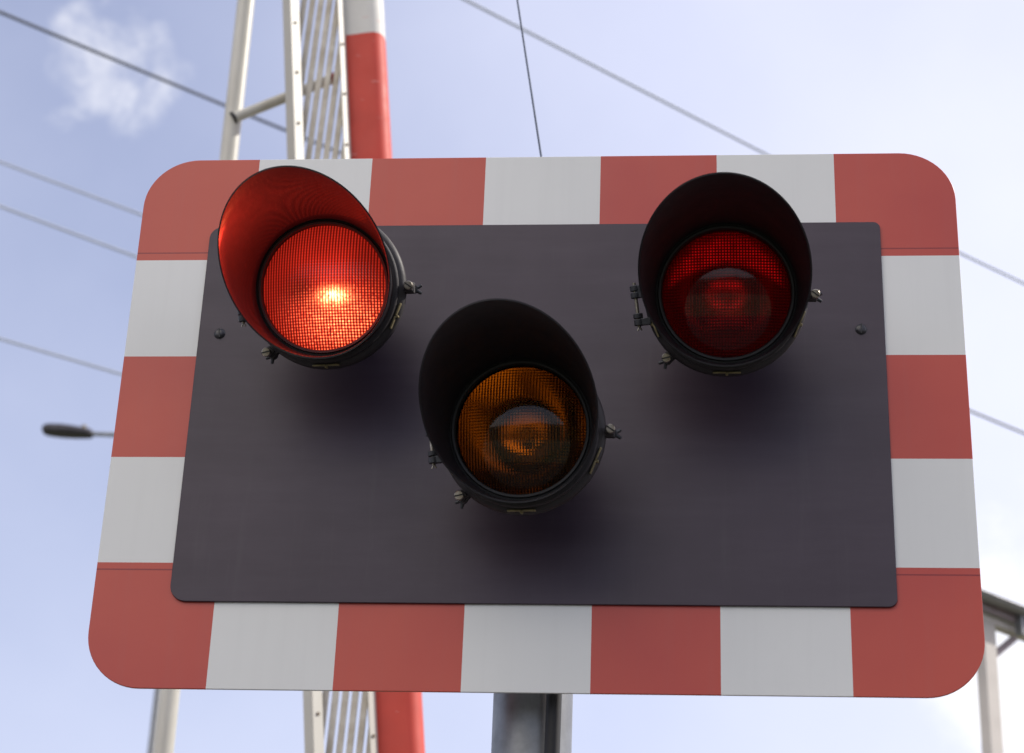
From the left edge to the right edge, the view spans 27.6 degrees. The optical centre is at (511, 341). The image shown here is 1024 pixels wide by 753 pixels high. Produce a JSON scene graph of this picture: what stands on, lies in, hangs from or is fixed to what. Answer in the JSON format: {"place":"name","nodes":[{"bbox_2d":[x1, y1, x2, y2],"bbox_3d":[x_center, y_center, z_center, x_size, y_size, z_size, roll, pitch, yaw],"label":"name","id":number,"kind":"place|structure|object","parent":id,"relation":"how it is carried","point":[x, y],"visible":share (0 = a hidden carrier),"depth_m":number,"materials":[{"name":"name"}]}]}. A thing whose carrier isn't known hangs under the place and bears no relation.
{"place":"outdoors","nodes":[
{"label":"outdoors","id":0,"kind":"place"},
{"bbox_2d":[0,10,1023,433],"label":"overhead wire","id":1,"kind":"object","parent":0,"point":[254,116],"visible":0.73,"depth_m":19.49,"materials":[{"name":"grey metal"}]},
{"bbox_2d":[0,0,1023,752],"label":"sky","id":2,"kind":"structure","parent":0,"point":[940,82],"materials":[{"name":"blue"}]},
{"bbox_2d":[516,0,541,156],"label":"overhead wire","id":3,"kind":"object","parent":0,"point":[537,132],"visible":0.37,"depth_m":4.18,"materials":[{"name":"grey metal"}]},
{"label":"ground","id":4,"kind":"structure","parent":0,"visible":0},
{"bbox_2d":[42,423,158,752],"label":"street lamp","id":5,"kind":"object","parent":4,"relation":"on","point":[57,430],"visible":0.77,"depth_m":24.17,"materials":[{"name":"grey metal"}]},
{"bbox_2d":[152,0,424,752],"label":"crossing barrier","id":6,"kind":"object","parent":4,"relation":"on","point":[395,722],"visible":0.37,"depth_m":6.81,"materials":[{"name":"metal"}]},
{"bbox_2d":[977,589,1023,752],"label":"platform canopy","id":7,"kind":"object","parent":4,"relation":"on","point":[1002,615],"visible":0.62,"depth_m":12.17,"materials":[{"name":"grey metal"}]},
{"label":"road","id":8,"kind":"structure","parent":0,"visible":0},
{"bbox_2d":[88,153,984,752],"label":"crossing signal","id":9,"kind":"object","parent":8,"relation":"on","point":[534,445],"visible":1,"depth_m":2.97,"materials":[{"name":"metal"}]},
{"bbox_3d":[0.065,4.736,17.526,0.700,10.350,0.275,0,-26,5],"label":"utility pole","id":10,"kind":"object","parent":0,"visible":0},
{"bbox_2d":[0,337,121,375],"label":"overhead wire","id":11,"kind":"object","parent":10,"relation":"attached to","point":[61,356],"visible":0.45,"depth_m":20.16,"materials":[{"name":"grey metal"}]},
{"bbox_2d":[0,205,136,257],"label":"overhead wire","id":12,"kind":"object","parent":10,"relation":"attached to","point":[68,231],"visible":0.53,"depth_m":20.77,"materials":[{"name":"grey metal"}]},
{"bbox_2d":[0,160,142,215],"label":"overhead wire","id":13,"kind":"object","parent":10,"relation":"attached to","point":[72,188],"visible":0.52,"depth_m":20.99,"materials":[{"name":"grey metal"}]},
{"bbox_2d":[464,0,1023,284],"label":"overhead wire","id":14,"kind":"object","parent":10,"relation":"attached to","point":[663,101],"visible":0.71,"depth_m":16.42,"materials":[{"name":"grey metal"}]}
]}

